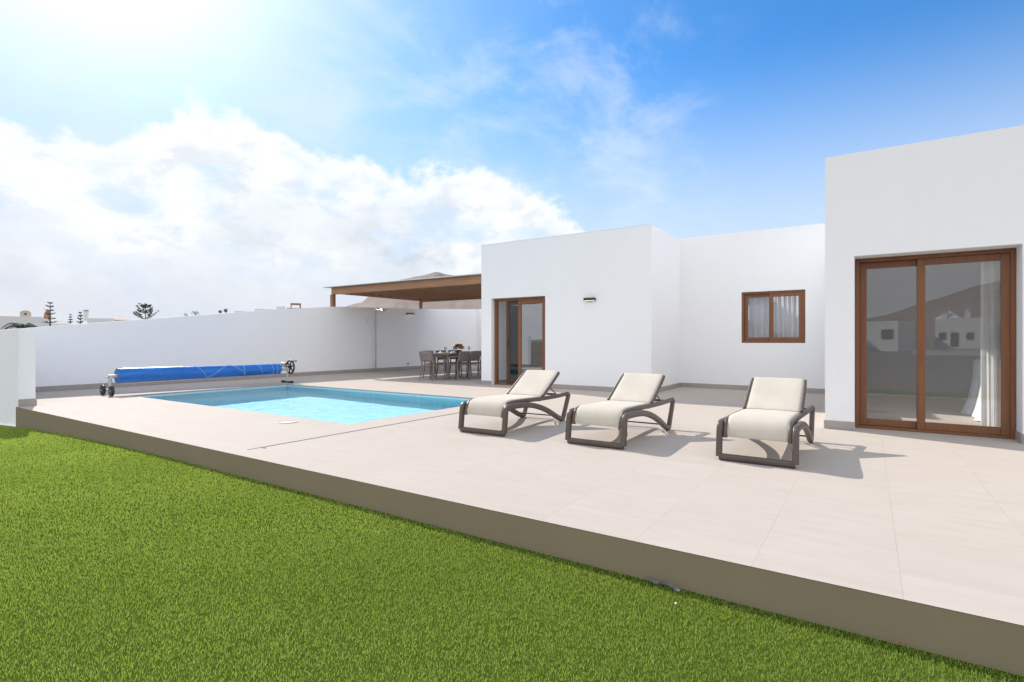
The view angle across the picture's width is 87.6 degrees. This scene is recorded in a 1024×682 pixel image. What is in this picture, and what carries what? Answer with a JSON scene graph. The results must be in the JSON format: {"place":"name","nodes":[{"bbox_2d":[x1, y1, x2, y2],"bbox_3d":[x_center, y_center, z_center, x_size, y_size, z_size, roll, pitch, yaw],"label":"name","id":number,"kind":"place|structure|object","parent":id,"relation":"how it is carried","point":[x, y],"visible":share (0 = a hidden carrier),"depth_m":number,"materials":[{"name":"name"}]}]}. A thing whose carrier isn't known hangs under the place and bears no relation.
{"place":"outdoors","nodes":[
{"label":"outdoors","id":0,"kind":"place"},
{"bbox_2d":[0,310,48,329],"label":"house","id":1,"kind":"structure","parent":0,"point":[24,317],"depth_m":50.82,"materials":[{"name":"paint"}]},
{"bbox_2d":[51,320,72,325],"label":"house","id":2,"kind":"structure","parent":0,"point":[59,322],"depth_m":60.39,"materials":[{"name":"white paint"}]},
{"bbox_2d":[110,315,130,320],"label":"house","id":3,"kind":"structure","parent":0,"point":[119,318],"depth_m":70.52,"materials":[{"name":"paint"}]},
{"bbox_2d":[287,303,300,308],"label":"house","id":4,"kind":"structure","parent":0,"point":[299,304],"depth_m":160.33,"materials":[{"name":"white paint"}]},
{"bbox_2d":[350,298,480,308],"bbox_3d":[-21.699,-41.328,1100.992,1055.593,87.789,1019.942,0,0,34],"label":"hill","id":5,"kind":"structure","parent":0,"point":[410,304],"depth_m":900.73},
{"bbox_2d":[0,428,1023,681],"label":"lawn","id":6,"kind":"structure","parent":0,"point":[598,666],"depth_m":2.55,"materials":[{"name":"green plant"}]},
{"bbox_2d":[645,576,680,592],"bbox_3d":[0.791,1.273,2.801,0.044,0.021,0.220,0,0,-45],"label":"plastic scrap","id":7,"kind":"object","parent":6,"relation":"on","point":[669,584],"visible":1,"depth_m":2.81,"materials":[{"name":"grey plastic"}]},
{"bbox_2d":[0,0,1023,396],"label":"sky","id":8,"kind":"structure","parent":0,"point":[179,158],"materials":[{"name":"blue"}]},
{"bbox_2d":[19,365,1023,625],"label":"terrace","id":9,"kind":"structure","parent":0,"point":[933,519],"depth_m":4.40,"materials":[{"name":"tile"}]},
{"bbox_2d":[0,329,36,426],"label":"garden wall","id":10,"kind":"structure","parent":9,"relation":"on","point":[17,367],"depth_m":9.11,"materials":[{"name":"paint"}]},
{"bbox_2d":[100,360,296,395],"bbox_3d":[-6.968,0.797,12.467,0.630,0.606,4.251,0,0,34],"label":"pool cover reel","id":11,"kind":"object","parent":9,"relation":"on","point":[144,374],"visible":1,"depth_m":11.91,"materials":[{"name":"blue plastic"}]},
{"bbox_2d":[277,420,297,423],"bbox_3d":[-3.038,1.095,7.225,0.266,0.007,0.266,0,0,34],"label":"skimmer lid","id":12,"kind":"object","parent":9,"relation":"on","point":[287,422],"visible":1,"depth_m":7.18,"materials":[{"name":"plastic"}]},
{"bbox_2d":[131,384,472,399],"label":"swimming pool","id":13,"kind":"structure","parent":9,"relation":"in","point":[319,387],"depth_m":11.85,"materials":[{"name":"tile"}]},
{"bbox_2d":[145,386,467,423],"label":"pool water","id":14,"kind":"structure","parent":13,"relation":"in","point":[344,407],"depth_m":10.02,"materials":[{"name":"blue liquid"}]},
{"bbox_2d":[247,413,455,449],"bbox_3d":[-0.755,1.098,8.201,0.088,0.004,6.800,0,0,34],"label":"drain slot","id":15,"kind":"object","parent":9,"relation":"on","point":[344,432],"visible":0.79,"depth_m":6.33,"materials":[{"name":"grey metal"}]},
{"bbox_2d":[374,309,385,371],"bbox_3d":[-4.728,-0.025,19.155,0.575,2.248,0.230,0,0,34],"label":"outdoor shower","id":16,"kind":"object","parent":9,"relation":"on","point":[376,310],"visible":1,"depth_m":19.26,"materials":[{"name":"metal"}]},
{"bbox_2d":[419,351,445,380],"bbox_3d":[-2.235,0.694,14.907,0.536,0.819,0.606,0,0,34],"label":"dining chair","id":17,"kind":"object","parent":9,"relation":"on","point":[426,356],"visible":1,"depth_m":14.73,"materials":[{"name":"plastic"}]},
{"bbox_2d":[422,351,446,378],"bbox_3d":[-2.283,0.694,15.693,0.606,0.819,0.536,0,0,34],"label":"dining chair","id":18,"kind":"object","parent":9,"relation":"on","point":[434,358],"visible":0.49,"depth_m":15.60,"materials":[{"name":"plastic"}]},
{"bbox_2d":[435,350,459,377],"bbox_3d":[-1.961,0.694,16.175,0.606,0.819,0.536,0,0,34],"label":"dining chair","id":19,"kind":"object","parent":9,"relation":"on","point":[438,351],"visible":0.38,"depth_m":16.20,"materials":[{"name":"plastic"}]},
{"bbox_2d":[430,352,470,379],"bbox_3d":[-1.595,0.729,15.865,0.800,0.742,1.890,0,0,34],"label":"dining table","id":20,"kind":"object","parent":9,"relation":"on","point":[447,355],"visible":0.36,"depth_m":15.03,"materials":[{"name":"plastic"}]},
{"bbox_2d":[454,344,463,352],"bbox_3d":[-1.578,0.216,15.881,0.392,0.280,0.380,0,0,34],"label":"flower arrangement","id":21,"kind":"object","parent":20,"relation":"on","point":[459,346],"visible":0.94,"depth_m":15.82,"materials":[{"name":"orange plant"}]},
{"bbox_2d":[444,351,469,380],"bbox_3d":[-1.540,0.694,15.124,0.606,0.819,0.536,0,0,34],"label":"dining chair","id":22,"kind":"object","parent":9,"relation":"on","point":[463,355],"visible":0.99,"depth_m":14.99,"materials":[{"name":"plastic"}]},
{"bbox_2d":[448,350,471,376],"bbox_3d":[-1.639,0.694,16.658,0.606,0.819,0.536,0,0,34],"label":"dining chair","id":23,"kind":"object","parent":9,"relation":"on","point":[449,351],"visible":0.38,"depth_m":16.62,"materials":[{"name":"plastic"}]},
{"bbox_2d":[456,351,480,379],"bbox_3d":[-1.251,0.694,15.557,0.606,0.819,0.536,0,0,34],"label":"dining chair","id":24,"kind":"object","parent":9,"relation":"on","point":[474,355],"visible":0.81,"depth_m":15.42,"materials":[{"name":"plastic"}]},
{"bbox_2d":[467,356,480,377],"bbox_3d":[-0.951,0.694,16.006,0.606,0.819,0.536,0,0,34],"label":"dining chair","id":25,"kind":"object","parent":9,"relation":"on","point":[477,367],"visible":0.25,"depth_m":15.95,"materials":[{"name":"plastic"}]},
{"bbox_2d":[458,370,570,435],"bbox_3d":[0.087,0.759,7.000,0.683,0.696,1.704,0,0,33],"label":"sun lounger","id":26,"kind":"object","parent":9,"relation":"on","point":[528,387],"visible":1,"depth_m":6.77,"materials":[{"name":"beige fabric"}]},
{"bbox_2d":[565,373,674,448],"bbox_3d":[1.320,0.759,6.260,0.683,0.696,1.704,0,0,34],"label":"sun lounger","id":27,"kind":"object","parent":9,"relation":"on","point":[632,395],"visible":1,"depth_m":5.90,"materials":[{"name":"beige fabric"}]},
{"bbox_2d":[481,125,1023,443],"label":"villa","id":28,"kind":"object","parent":9,"relation":"on","point":[878,272],"visible":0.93,"depth_m":10.83,"materials":[{"name":"white paint"}]},
{"bbox_2d":[494,296,544,384],"bbox_3d":[0.231,0.019,13.135,1.552,2.159,0.110,0,0,34],"label":"sliding door","id":29,"kind":"structure","parent":28,"relation":"in","point":[525,322],"depth_m":13.09,"materials":[{"name":"brown wood"}]},
{"bbox_2d":[583,297,595,300],"bbox_3d":[1.725,-0.922,11.860,0.260,0.075,0.099,0,0,34],"label":"wall lamp","id":30,"kind":"object","parent":28,"relation":"attached to","point":[590,299],"visible":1,"depth_m":11.81,"materials":[{"name":"grey metal"}]},
{"bbox_2d":[749,297,768,337],"bbox_3d":[5.642,-0.485,12.129,0.495,1.670,0.090,0,0,34],"label":"curtain","id":31,"kind":"object","parent":28,"relation":"hanging from","point":[758,317],"visible":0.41,"depth_m":12.14,"materials":[{"name":"white fabric"}]},
{"bbox_2d":[742,290,804,342],"bbox_3d":[5.765,-0.527,11.795,1.264,1.139,0.110,0,0,34],"label":"window","id":32,"kind":"structure","parent":28,"relation":"in","point":[801,293],"depth_m":11.76,"materials":[{"name":"brown wood"}]},
{"bbox_2d":[774,296,798,336],"bbox_3d":[6.095,-0.485,11.826,0.575,1.670,0.099,0,0,34],"label":"curtain","id":33,"kind":"object","parent":28,"relation":"hanging from","point":[786,316],"visible":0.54,"depth_m":11.83,"materials":[{"name":"white fabric"}]},
{"bbox_2d":[855,248,1015,438],"bbox_3d":[5.027,0.030,6.425,1.508,2.136,0.120,0,0,34],"label":"sliding door","id":34,"kind":"structure","parent":28,"relation":"in","point":[1007,257],"depth_m":6.39,"materials":[{"name":"brown wood"}]},
{"bbox_2d":[981,261,999,426],"bbox_3d":[5.627,-0.140,6.162,0.330,2.420,0.112,0,0,34],"label":"curtain","id":35,"kind":"object","parent":28,"relation":"hanging from","point":[990,343],"visible":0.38,"depth_m":6.21,"materials":[{"name":"white fabric"}]},
{"bbox_2d":[716,377,814,467],"bbox_3d":[2.634,0.759,5.454,0.683,0.696,1.704,0,0,34],"label":"sun lounger","id":36,"kind":"object","parent":9,"relation":"on","point":[773,409],"visible":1,"depth_m":4.99,"materials":[{"name":"beige fabric"}]},
{"bbox_2d":[345,272,748,337],"bbox_3d":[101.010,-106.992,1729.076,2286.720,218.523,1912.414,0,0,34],"label":"hill","id":37,"kind":"structure","parent":0,"point":[435,274],"depth_m":1518.14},
{"bbox_2d":[961,358,980,420],"bbox_3d":[7.629,0.675,7.197,2.378,0.836,1.954,0,0,34],"label":"bed","id":38,"kind":"object","parent":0,"point":[972,407],"visible":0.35,"depth_m":7.90,"materials":[{"name":"white fabric"}]},
{"label":"ground","id":39,"kind":"structure","parent":0,"visible":0},
{"bbox_2d":[1,322,37,329],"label":"palm tree","id":40,"kind":"object","parent":39,"relation":"on","point":[21,325],"visible":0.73,"depth_m":17.37,"materials":[{"name":"green plant"}]},
{"bbox_2d":[43,302,57,325],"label":"norfolk pine","id":41,"kind":"object","parent":39,"relation":"on","point":[50,318],"visible":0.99,"depth_m":45.96,"materials":[{"name":"green plant"}]},
{"bbox_2d":[76,312,82,323],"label":"norfolk pine","id":42,"kind":"object","parent":39,"relation":"on","point":[80,318],"visible":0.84,"depth_m":79.95,"materials":[{"name":"green plant"}]},
{"bbox_2d":[83,309,114,322],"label":"house","id":43,"kind":"structure","parent":39,"relation":"on","point":[92,320],"depth_m":65.60,"materials":[{"name":"white paint"}]},
{"bbox_2d":[133,303,158,318],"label":"palm tree","id":44,"kind":"object","parent":39,"relation":"on","point":[144,305],"visible":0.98,"depth_m":51.79,"materials":[{"name":"green plant"}]},
{"bbox_2d":[6,307,480,395],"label":"boundary wall","id":45,"kind":"structure","parent":39,"relation":"on","point":[324,340],"depth_m":15.63,"materials":[{"name":"paint"}]},
{"bbox_2d":[323,273,480,308],"bbox_3d":[-2.160,-1.477,17.944,7.070,0.690,4.560,0,0,34],"label":"pergola","id":46,"kind":"object","parent":45,"relation":"on","point":[452,288],"visible":0.68,"depth_m":17.36,"materials":[{"name":"brown wood"}]},
{"bbox_2d":[16,407,1023,675],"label":"terrace edge","id":47,"kind":"object","parent":39,"relation":"on","point":[982,641],"visible":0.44,"depth_m":2.86,"materials":[{"name":"grey concrete"}]}
]}

